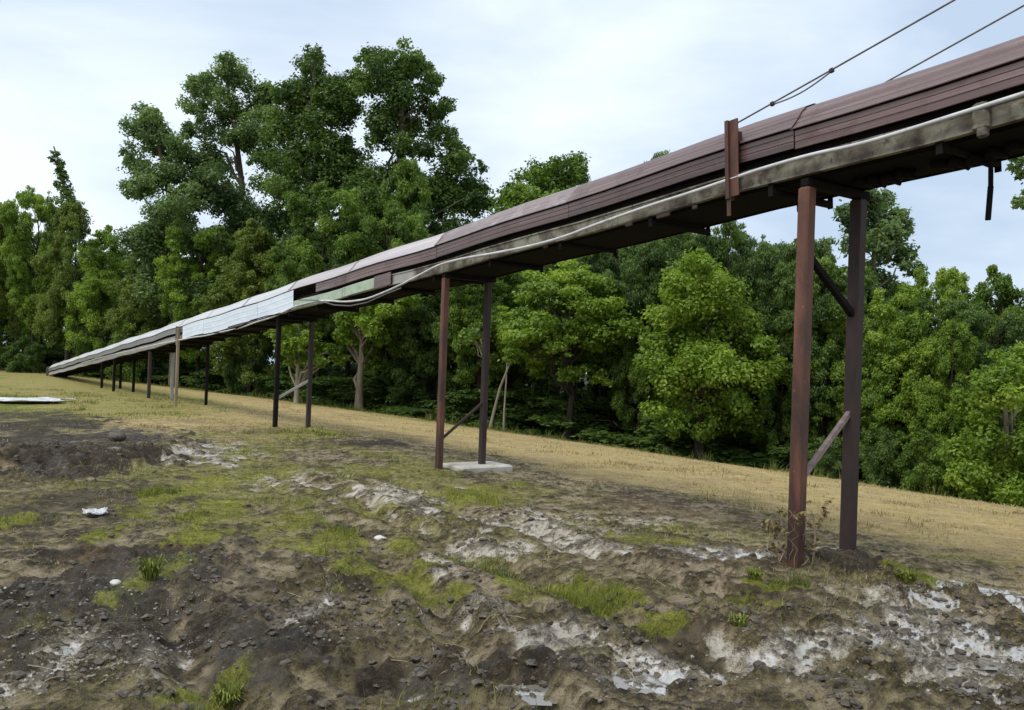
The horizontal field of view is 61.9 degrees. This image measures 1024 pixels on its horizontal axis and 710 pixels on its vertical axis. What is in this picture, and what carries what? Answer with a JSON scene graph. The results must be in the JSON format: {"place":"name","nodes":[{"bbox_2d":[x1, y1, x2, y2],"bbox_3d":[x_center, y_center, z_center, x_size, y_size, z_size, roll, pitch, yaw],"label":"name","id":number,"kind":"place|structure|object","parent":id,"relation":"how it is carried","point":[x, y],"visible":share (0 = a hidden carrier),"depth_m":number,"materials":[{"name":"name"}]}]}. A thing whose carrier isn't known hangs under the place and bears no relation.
{"place":"outdoors","nodes":[
{"label":"outdoors","id":0,"kind":"place"},
{"bbox_2d":[1,369,954,496],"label":"edge grass","id":1,"kind":"structure","parent":0,"point":[429,417],"depth_m":31.91,"materials":[{"name":"plant"}]},
{"bbox_2d":[0,444,1022,704],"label":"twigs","id":2,"kind":"object","parent":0,"point":[420,610],"visible":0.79,"depth_m":5.61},
{"bbox_2d":[0,366,1023,709],"bbox_3d":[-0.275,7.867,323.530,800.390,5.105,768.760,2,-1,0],"label":"ground","id":3,"kind":"structure","parent":0,"point":[398,518],"depth_m":6.62,"materials":[{"name":"soil"}]},
{"bbox_2d":[0,202,25,367],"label":"edge tree","id":4,"kind":"object","parent":3,"relation":"on","point":[16,327],"visible":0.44,"depth_m":60.32,"materials":[{"name":"green plant"}]},
{"bbox_2d":[1,336,47,372],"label":"bush","id":5,"kind":"object","parent":3,"relation":"on","point":[26,363],"visible":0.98,"depth_m":56.61,"materials":[{"name":"green plant"}]},
{"bbox_2d":[0,185,64,371],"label":"edge tree","id":6,"kind":"object","parent":3,"relation":"on","point":[17,256],"visible":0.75,"depth_m":57.90,"materials":[{"name":"green plant"}]},
{"bbox_2d":[0,344,76,370],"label":"undergrowth bush","id":7,"kind":"object","parent":3,"relation":"on","point":[54,355],"visible":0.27,"depth_m":64.04,"materials":[{"name":"green plant"}]},
{"bbox_2d":[0,397,76,401],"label":"plastic sheet","id":8,"kind":"object","parent":3,"relation":"on","point":[49,399],"visible":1,"depth_m":25.07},
{"bbox_2d":[9,246,74,362],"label":"tree","id":9,"kind":"object","parent":3,"relation":"on","point":[28,334],"visible":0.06,"depth_m":64.18,"materials":[{"name":"green plant"}]},
{"bbox_2d":[41,146,94,359],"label":"vine covered snag","id":10,"kind":"object","parent":3,"relation":"on","point":[68,195],"visible":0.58,"depth_m":57.93,"materials":[{"name":"green plant"}]},
{"bbox_2d":[28,201,108,359],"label":"edge tree","id":11,"kind":"object","parent":3,"relation":"on","point":[51,305],"visible":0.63,"depth_m":56.24,"materials":[{"name":"green plant"}]},
{"bbox_2d":[72,330,107,376],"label":"bush","id":12,"kind":"object","parent":3,"relation":"on","point":[84,348],"visible":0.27,"depth_m":54.21,"materials":[{"name":"green plant"}]},
{"bbox_2d":[63,224,135,376],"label":"edge tree","id":13,"kind":"object","parent":3,"relation":"on","point":[86,293],"visible":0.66,"depth_m":54.15,"materials":[{"name":"green plant"}]},
{"bbox_2d":[100,313,147,381],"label":"bush","id":14,"kind":"object","parent":3,"relation":"on","point":[127,368],"visible":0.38,"depth_m":50.40,"materials":[{"name":"green plant"}]},
{"bbox_2d":[112,359,137,391],"bbox_3d":[-15.337,0.938,33.806,0.890,1.559,0.105,2,-1,-34],"label":"trestle support","id":15,"kind":"object","parent":3,"relation":"on","point":[133,375],"visible":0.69,"depth_m":33.80,"materials":[{"name":"metal"}]},
{"bbox_2d":[103,251,170,382],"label":"edge tree","id":16,"kind":"object","parent":3,"relation":"on","point":[143,319],"visible":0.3,"depth_m":50.59,"materials":[{"name":"green plant"}]},
{"bbox_2d":[114,275,169,370],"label":"tree","id":17,"kind":"object","parent":3,"relation":"on","point":[164,359],"visible":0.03,"depth_m":55.87,"materials":[{"name":"green plant"}]},
{"bbox_2d":[131,554,171,580],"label":"weed","id":18,"kind":"object","parent":3,"relation":"on","point":[149,568],"visible":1,"depth_m":5.91,"materials":[{"name":"green plant"}]},
{"bbox_2d":[147,349,175,398],"bbox_3d":[-11.659,0.762,28.428,0.890,1.870,0.105,2,-1,-34],"label":"trestle support","id":19,"kind":"object","parent":3,"relation":"on","point":[150,371],"visible":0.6,"depth_m":28.36,"materials":[{"name":"metal"}]},
{"bbox_2d":[108,101,238,385],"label":"tall tree","id":20,"kind":"object","parent":3,"relation":"on","point":[144,240],"visible":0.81,"depth_m":49.20,"materials":[{"name":"green plant"}]},
{"bbox_2d":[140,365,223,386],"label":"undergrowth bush","id":21,"kind":"object","parent":3,"relation":"on","point":[161,373],"visible":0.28,"depth_m":52.30,"materials":[{"name":"green plant"}]},
{"bbox_2d":[174,328,212,404],"bbox_3d":[-9.265,0.474,24.839,1.002,2.475,0.105,2,-1,-33],"label":"trestle support","id":22,"kind":"object","parent":3,"relation":"on","point":[208,344],"visible":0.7,"depth_m":24.69,"materials":[{"name":"metal"}]},
{"bbox_2d":[153,225,240,387],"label":"edge tree","id":23,"kind":"object","parent":3,"relation":"on","point":[174,290],"visible":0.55,"depth_m":47.65,"materials":[{"name":"green plant"}]},
{"bbox_2d":[181,363,264,393],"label":"undergrowth bush","id":24,"kind":"object","parent":3,"relation":"on","point":[215,383],"visible":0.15,"depth_m":47.42,"materials":[{"name":"green plant"}]},
{"bbox_2d":[207,680,248,708],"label":"weed","id":25,"kind":"object","parent":3,"relation":"on","point":[227,692],"visible":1,"depth_m":4.16,"materials":[{"name":"green plant"}]},
{"bbox_2d":[175,50,285,379],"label":"tall tree","id":26,"kind":"object","parent":3,"relation":"on","point":[240,211],"visible":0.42,"depth_m":51.20,"materials":[{"name":"green plant"}]},
{"bbox_2d":[221,334,266,393],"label":"bush","id":27,"kind":"object","parent":3,"relation":"on","point":[234,370],"visible":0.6,"depth_m":45.55,"materials":[{"name":"green plant"}]},
{"bbox_2d":[199,218,292,395],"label":"edge tree","id":28,"kind":"object","parent":3,"relation":"on","point":[238,276],"visible":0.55,"depth_m":44.58,"materials":[{"name":"green plant"}]},
{"bbox_2d":[256,222,329,375],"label":"tree","id":29,"kind":"object","parent":3,"relation":"on","point":[290,233],"visible":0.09,"depth_m":45.43,"materials":[{"name":"green plant"}]},
{"bbox_2d":[272,316,317,427],"bbox_3d":[-4.597,0.493,18.100,0.885,2.603,0.095,2,-1,-34],"label":"trestle support","id":30,"kind":"object","parent":3,"relation":"on","point":[277,397],"visible":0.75,"depth_m":18.05,"materials":[{"name":"metal"}]},
{"bbox_2d":[247,363,349,400],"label":"undergrowth bush","id":31,"kind":"object","parent":3,"relation":"on","point":[286,385],"visible":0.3,"depth_m":43.72,"materials":[{"name":"green plant"}]},
{"bbox_2d":[263,324,350,403],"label":"tree","id":32,"kind":"object","parent":3,"relation":"on","point":[296,355],"visible":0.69,"depth_m":37.29,"materials":[{"name":"green plant"}]},
{"bbox_2d":[245,43,379,337],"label":"tall tree","id":33,"kind":"object","parent":3,"relation":"on","point":[330,156],"visible":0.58,"depth_m":47.32,"materials":[{"name":"green plant"}]},
{"bbox_2d":[264,180,370,401],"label":"edge tree","id":34,"kind":"object","parent":3,"relation":"on","point":[289,270],"visible":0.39,"depth_m":41.04,"materials":[{"name":"green plant"}]},
{"bbox_2d":[310,214,396,384],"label":"tree","id":35,"kind":"object","parent":3,"relation":"on","point":[326,331],"visible":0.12,"depth_m":41.69,"materials":[{"name":"green plant"}]},
{"bbox_2d":[299,368,432,412],"bbox_3d":[-6.563,1.834,41.457,7.754,2.353,8.384,2,-1,-10],"label":"undergrowth bush","id":36,"kind":"object","parent":3,"relation":"on","point":[330,397],"visible":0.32,"depth_m":39.59,"materials":[{"name":"green plant"}]},
{"bbox_2d":[308,294,424,410],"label":"tree","id":37,"kind":"object","parent":3,"relation":"on","point":[363,326],"visible":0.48,"depth_m":36.37,"materials":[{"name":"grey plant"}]},
{"bbox_2d":[313,376,434,407],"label":"undergrowth bush","id":38,"kind":"object","parent":3,"relation":"on","point":[375,382],"visible":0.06,"depth_m":40.36,"materials":[{"name":"green plant"}]},
{"bbox_2d":[348,206,427,396],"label":"tree","id":39,"kind":"object","parent":3,"relation":"on","point":[375,360],"visible":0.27,"depth_m":39.94,"materials":[{"name":"green plant"}]},
{"bbox_2d":[361,157,434,380],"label":"edge tree","id":40,"kind":"object","parent":3,"relation":"on","point":[403,172],"visible":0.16,"depth_m":42.52,"materials":[{"name":"green plant"}]},
{"bbox_2d":[331,35,495,241],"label":"tall tree","id":41,"kind":"object","parent":3,"relation":"on","point":[397,122],"visible":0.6,"depth_m":46.25,"materials":[{"name":"green plant"}]},
{"bbox_2d":[382,289,467,417],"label":"edge tree","id":42,"kind":"object","parent":3,"relation":"on","point":[402,361],"visible":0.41,"depth_m":37.57,"materials":[{"name":"green plant"}]},
{"bbox_2d":[364,393,500,419],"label":"undergrowth bush","id":43,"kind":"object","parent":3,"relation":"on","point":[401,408],"visible":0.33,"depth_m":36.96,"materials":[{"name":"green plant"}]},
{"bbox_2d":[401,234,472,409],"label":"tree","id":44,"kind":"object","parent":3,"relation":"on","point":[421,311],"visible":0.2,"depth_m":37.75,"materials":[{"name":"green plant"}]},
{"bbox_2d":[435,272,495,469],"bbox_3d":[-0.666,0.371,12.346,0.885,3.065,0.095,2,-1,-34],"label":"trestle support","id":45,"kind":"object","parent":3,"relation":"on","point":[482,404],"visible":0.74,"depth_m":12.25,"materials":[{"name":"metal"}]},
{"bbox_2d":[46,35,1023,376],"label":"conveyor","id":46,"kind":"object","parent":45,"relation":"on","point":[962,113],"visible":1,"depth_m":8.26,"materials":[{"name":"metal"}]},
{"bbox_2d":[737,0,955,122],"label":"stay cable","id":47,"kind":"object","parent":46,"relation":"attached to","point":[828,72],"visible":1,"depth_m":6.86,"materials":[{"name":"metal"}]},
{"bbox_2d":[885,5,1023,81],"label":"stay cable","id":48,"kind":"object","parent":46,"relation":"attached to","point":[984,27],"visible":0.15,"depth_m":7.05,"materials":[{"name":"metal"}]},
{"bbox_2d":[985,157,993,220],"bbox_3d":[3.525,-1.254,6.298,0.023,0.522,0.052,2,-1,-34],"label":"hanging strap","id":49,"kind":"object","parent":46,"relation":"hanging from","point":[989,200],"visible":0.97,"depth_m":6.29,"materials":[{"name":"rubber"}]},
{"bbox_2d":[430,272,523,417],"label":"edge tree","id":50,"kind":"object","parent":3,"relation":"on","point":[460,297],"visible":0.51,"depth_m":35.18,"materials":[{"name":"green plant"}]},
{"bbox_2d":[443,461,512,471],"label":"concrete slab","id":51,"kind":"structure","parent":3,"relation":"on","point":[477,467],"depth_m":12.31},
{"bbox_2d":[457,316,502,357],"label":"sapling","id":52,"kind":"object","parent":3,"relation":"on","point":[470,335],"visible":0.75,"depth_m":32.59,"materials":[{"name":"green plant"}]},
{"bbox_2d":[420,380,558,430],"bbox_3d":[-0.514,2.227,37.014,7.040,2.535,6.511,1,-1,43],"label":"undergrowth bush","id":53,"kind":"object","parent":3,"relation":"on","point":[458,399],"visible":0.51,"depth_m":35.21,"materials":[{"name":"green plant"}]},
{"bbox_2d":[491,330,512,430],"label":"sapling","id":54,"kind":"object","parent":3,"relation":"on","point":[499,345],"visible":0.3,"depth_m":32.97,"materials":[{"name":"green plant"}]},
{"bbox_2d":[475,268,546,410],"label":"tree","id":55,"kind":"object","parent":3,"relation":"on","point":[517,378],"visible":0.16,"depth_m":36.46,"materials":[{"name":"green plant"}]},
{"bbox_2d":[0,435,1023,709],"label":"soil clods","id":56,"kind":"object","parent":3,"relation":"on","point":[984,693],"visible":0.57,"depth_m":5.08,"materials":[{"name":"soil"}]},
{"bbox_2d":[0,388,1023,709],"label":"green grass","id":57,"kind":"structure","parent":3,"relation":"on","point":[592,604],"depth_m":7.62,"materials":[{"name":"plant"}]},
{"bbox_2d":[0,371,1023,628],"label":"dry grass","id":58,"kind":"structure","parent":3,"relation":"on","point":[708,467],"depth_m":14.88,"materials":[{"name":"plant"}]},
{"bbox_2d":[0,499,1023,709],"bbox_3d":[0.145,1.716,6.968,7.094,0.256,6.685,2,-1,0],"label":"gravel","id":59,"kind":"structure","parent":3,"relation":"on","point":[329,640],"depth_m":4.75,"materials":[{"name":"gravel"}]},
{"bbox_2d":[489,305,542,428],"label":"sapling","id":60,"kind":"object","parent":3,"relation":"on","point":[521,312],"visible":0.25,"depth_m":32.94,"materials":[{"name":"green plant"}]},
{"bbox_2d":[495,683,556,705],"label":"puddle","id":61,"kind":"object","parent":3,"relation":"on","point":[530,700],"visible":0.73,"depth_m":4.23,"materials":[{"name":"grey liquid"}]},
{"bbox_2d":[487,148,591,215],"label":"tall tree","id":62,"kind":"object","parent":3,"relation":"on","point":[551,177],"visible":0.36,"depth_m":43.26,"materials":[{"name":"green plant"}]},
{"bbox_2d":[495,395,615,440],"bbox_3d":[1.870,2.723,35.769,6.582,2.095,6.088,3,-1,-45],"label":"undergrowth bush","id":63,"kind":"object","parent":3,"relation":"on","point":[595,415],"visible":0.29,"depth_m":34.75,"materials":[{"name":"green plant"}]},
{"bbox_2d":[522,258,601,408],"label":"tree","id":64,"kind":"object","parent":3,"relation":"on","point":[544,387],"visible":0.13,"depth_m":35.99,"materials":[{"name":"green plant"}]},
{"bbox_2d":[496,259,648,439],"bbox_3d":[2.016,-0.051,32.851,6.331,7.345,6.947,2,-1,0],"label":"layered tree","id":65,"kind":"object","parent":3,"relation":"on","point":[564,288],"visible":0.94,"depth_m":31.80,"materials":[{"name":"green plant"}]},
{"bbox_2d":[551,246,645,423],"bbox_3d":[3.747,-0.330,35.557,4.174,8.838,4.113,2,-1,31],"label":"tree","id":66,"kind":"object","parent":3,"relation":"on","point":[607,261],"visible":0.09,"depth_m":34.88,"materials":[{"name":"green plant"}]},
{"bbox_2d":[545,417,668,443],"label":"undergrowth bush","id":67,"kind":"object","parent":3,"relation":"on","point":[615,420],"visible":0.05,"depth_m":33.71,"materials":[{"name":"green plant"}]},
{"bbox_2d":[591,254,669,432],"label":"tree","id":68,"kind":"object","parent":3,"relation":"on","point":[632,274],"visible":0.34,"depth_m":32.11,"materials":[{"name":"green plant"}]},
{"bbox_2d":[526,396,748,455],"bbox_3d":[5.331,2.904,33.688,8.811,2.369,8.137,1,-1,37],"label":"undergrowth bush","id":69,"kind":"object","parent":3,"relation":"on","point":[650,442],"visible":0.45,"depth_m":31.63,"materials":[{"name":"green plant"}]},
{"bbox_2d":[611,671,665,695],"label":"puddle","id":70,"kind":"object","parent":3,"relation":"on","point":[621,683],"visible":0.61,"depth_m":4.43,"materials":[{"name":"grey liquid"}]},
{"bbox_2d":[611,292,667,436],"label":"edge tree","id":71,"kind":"object","parent":3,"relation":"on","point":[627,415],"visible":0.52,"depth_m":32.06,"materials":[{"name":"green plant"}]},
{"bbox_2d":[634,232,724,400],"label":"tree","id":72,"kind":"object","parent":3,"relation":"on","point":[648,253],"visible":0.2,"depth_m":32.04,"materials":[{"name":"green plant"}]},
{"bbox_2d":[651,443,761,461],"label":"undergrowth bush","id":73,"kind":"object","parent":3,"relation":"on","point":[722,450],"visible":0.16,"depth_m":29.74,"materials":[{"name":"green plant"}]},
{"bbox_2d":[632,247,792,458],"bbox_3d":[6.873,0.198,29.226,5.827,7.527,5.319,2,-1,0],"label":"bright tree","id":74,"kind":"object","parent":3,"relation":"on","point":[703,366],"visible":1,"depth_m":28.29,"materials":[{"name":"green plant"}]},
{"bbox_2d":[640,435,789,469],"bbox_3d":[8.370,3.687,31.281,7.978,1.519,7.379,2,-1,-8],"label":"undergrowth bush","id":75,"kind":"object","parent":3,"relation":"on","point":[746,439],"visible":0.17,"depth_m":29.84,"materials":[{"name":"green plant"}]},
{"bbox_2d":[686,220,785,446],"bbox_3d":[7.978,-0.284,31.283,3.696,9.364,3.958,2,-1,16],"label":"tree","id":76,"kind":"object","parent":3,"relation":"on","point":[768,256],"visible":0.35,"depth_m":30.36,"materials":[{"name":"green plant"}]},
{"bbox_2d":[721,241,788,414],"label":"tree","id":77,"kind":"object","parent":3,"relation":"on","point":[782,245],"visible":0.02,"depth_m":35.27,"materials":[{"name":"green plant"}]},
{"bbox_2d":[665,414,862,471],"bbox_3d":[9.572,3.487,32.372,8.586,2.484,7.929,2,-1,19],"label":"undergrowth bush","id":78,"kind":"object","parent":3,"relation":"on","point":[710,445],"visible":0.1,"depth_m":29.90,"materials":[{"name":"green plant"}]},
{"bbox_2d":[747,241,796,428],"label":"edge tree","id":79,"kind":"object","parent":3,"relation":"on","point":[791,249],"visible":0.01,"depth_m":33.90,"materials":[{"name":"green plant"}]},
{"bbox_2d":[751,296,816,458],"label":"edge tree","id":80,"kind":"object","parent":3,"relation":"on","point":[766,402],"visible":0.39,"depth_m":29.66,"materials":[{"name":"green plant"}]},
{"bbox_2d":[751,499,831,569],"bbox_3d":[2.351,1.472,7.141,0.676,0.595,0.640,2,-1,0],"label":"shrub","id":81,"kind":"object","parent":3,"relation":"on","point":[773,528],"visible":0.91,"depth_m":7.15,"materials":[{"name":"brown plant"}]},
{"bbox_2d":[748,259,844,444],"bbox_3d":[9.908,0.676,30.092,3.353,7.988,3.304,2,-1,13],"label":"tree","id":82,"kind":"object","parent":3,"relation":"on","point":[787,287],"visible":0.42,"depth_m":29.20,"materials":[{"name":"green plant"}]},
{"bbox_2d":[724,439,868,482],"bbox_3d":[10.389,3.865,30.108,6.855,1.790,7.423,2,-1,25],"label":"undergrowth bush","id":83,"kind":"object","parent":3,"relation":"on","point":[760,462],"visible":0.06,"depth_m":28.35,"materials":[{"name":"green plant"}]},
{"bbox_2d":[771,236,837,427],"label":"tree","id":84,"kind":"object","parent":3,"relation":"on","point":[825,245],"visible":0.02,"depth_m":35.90,"materials":[{"name":"green plant"}]},
{"bbox_2d":[777,257,867,443],"bbox_3d":[11.432,0.762,30.977,3.558,8.679,3.803,1,-1,38],"label":"edge tree","id":85,"kind":"object","parent":3,"relation":"on","point":[841,344],"visible":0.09,"depth_m":30.14,"materials":[{"name":"green plant"}]},
{"bbox_2d":[807,436,841,478],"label":"bush","id":86,"kind":"object","parent":3,"relation":"on","point":[828,462],"visible":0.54,"depth_m":26.61,"materials":[{"name":"green plant"}]},
{"bbox_2d":[772,256,879,442],"bbox_3d":[10.951,0.697,30.123,3.724,8.336,3.669,2,-1,33],"label":"tree","id":87,"kind":"object","parent":3,"relation":"on","point":[836,311],"visible":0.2,"depth_m":28.98,"materials":[{"name":"green plant"}]},
{"bbox_2d":[786,177,869,568],"bbox_3d":[2.739,0.274,7.353,0.896,3.485,0.117,2,-1,-34],"label":"trestle support","id":88,"kind":"object","parent":3,"relation":"on","point":[808,264],"visible":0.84,"depth_m":7.26,"materials":[{"name":"metal"}]},
{"bbox_2d":[835,267,891,327],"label":"tree","id":89,"kind":"object","parent":3,"relation":"on","point":[870,290],"visible":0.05,"depth_m":33.65,"materials":[{"name":"green plant"}]},
{"bbox_2d":[833,317,898,480],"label":"edge tree","id":90,"kind":"object","parent":3,"relation":"on","point":[864,381],"visible":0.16,"depth_m":28.01,"materials":[{"name":"green plant"}]},
{"bbox_2d":[841,259,912,314],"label":"tree","id":91,"kind":"object","parent":3,"relation":"on","point":[892,288],"visible":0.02,"depth_m":39.38,"materials":[{"name":"green plant"}]},
{"bbox_2d":[830,188,929,310],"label":"tall tree","id":92,"kind":"object","parent":3,"relation":"on","point":[885,235],"visible":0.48,"depth_m":39.45,"materials":[{"name":"green plant"}]},
{"bbox_2d":[859,426,920,488],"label":"bush","id":93,"kind":"object","parent":3,"relation":"on","point":[878,465],"visible":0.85,"depth_m":25.54,"materials":[{"name":"green plant"}]},
{"bbox_2d":[860,317,938,453],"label":"tree","id":94,"kind":"object","parent":3,"relation":"on","point":[871,389],"visible":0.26,"depth_m":27.60,"materials":[{"name":"green plant"}]},
{"bbox_2d":[861,284,949,482],"bbox_3d":[12.595,1.272,27.448,2.808,7.008,2.942,3,-1,-36],"label":"edge tree","id":95,"kind":"object","parent":3,"relation":"on","point":[904,327],"visible":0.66,"depth_m":26.91,"materials":[{"name":"green plant"}]},
{"bbox_2d":[892,567,920,582],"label":"weed","id":96,"kind":"object","parent":3,"relation":"on","point":[906,575],"visible":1,"depth_m":6.74,"materials":[{"name":"green plant"}]},
{"bbox_2d":[890,428,960,497],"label":"bush","id":97,"kind":"object","parent":3,"relation":"on","point":[930,474],"visible":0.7,"depth_m":24.83,"materials":[{"name":"green plant"}]},
{"bbox_2d":[889,266,986,427],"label":"edge tree","id":98,"kind":"object","parent":3,"relation":"on","point":[954,280],"visible":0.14,"depth_m":29.11,"materials":[{"name":"green plant"}]},
{"bbox_2d":[888,297,1007,433],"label":"tree","id":99,"kind":"object","parent":3,"relation":"on","point":[952,307],"visible":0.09,"depth_m":27.65,"materials":[{"name":"green plant"}]},
{"bbox_2d":[907,318,990,476],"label":"edge tree","id":100,"kind":"object","parent":3,"relation":"on","point":[935,423],"visible":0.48,"depth_m":25.83,"materials":[{"name":"green plant"}]},
{"bbox_2d":[931,655,1008,669],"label":"puddle","id":101,"kind":"object","parent":3,"relation":"on","point":[980,660],"visible":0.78,"depth_m":4.96,"materials":[{"name":"grey liquid"}]},
{"bbox_2d":[930,340,1023,507],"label":"round bush","id":102,"kind":"object","parent":3,"relation":"on","point":[999,392],"visible":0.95,"depth_m":21.88,"materials":[{"name":"green plant"}]},
{"bbox_2d":[948,309,1023,474],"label":"tree","id":103,"kind":"object","parent":3,"relation":"on","point":[982,319],"visible":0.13,"depth_m":26.54,"materials":[{"name":"green plant"}]},
{"bbox_2d":[971,264,1023,363],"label":"edge tree","id":104,"kind":"object","parent":3,"relation":"on","point":[1006,293],"visible":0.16,"depth_m":33.81,"materials":[{"name":"green plant"}]},
{"bbox_2d":[1005,156,1023,209],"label":"tall tree","id":105,"kind":"object","parent":3,"relation":"on","point":[1018,171],"visible":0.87,"depth_m":26.28,"materials":[{"name":"green plant"}]},
{"bbox_2d":[0,0,1023,373],"label":"sky","id":106,"kind":"structure","parent":0,"point":[620,83],"materials":[{"name":"white"}]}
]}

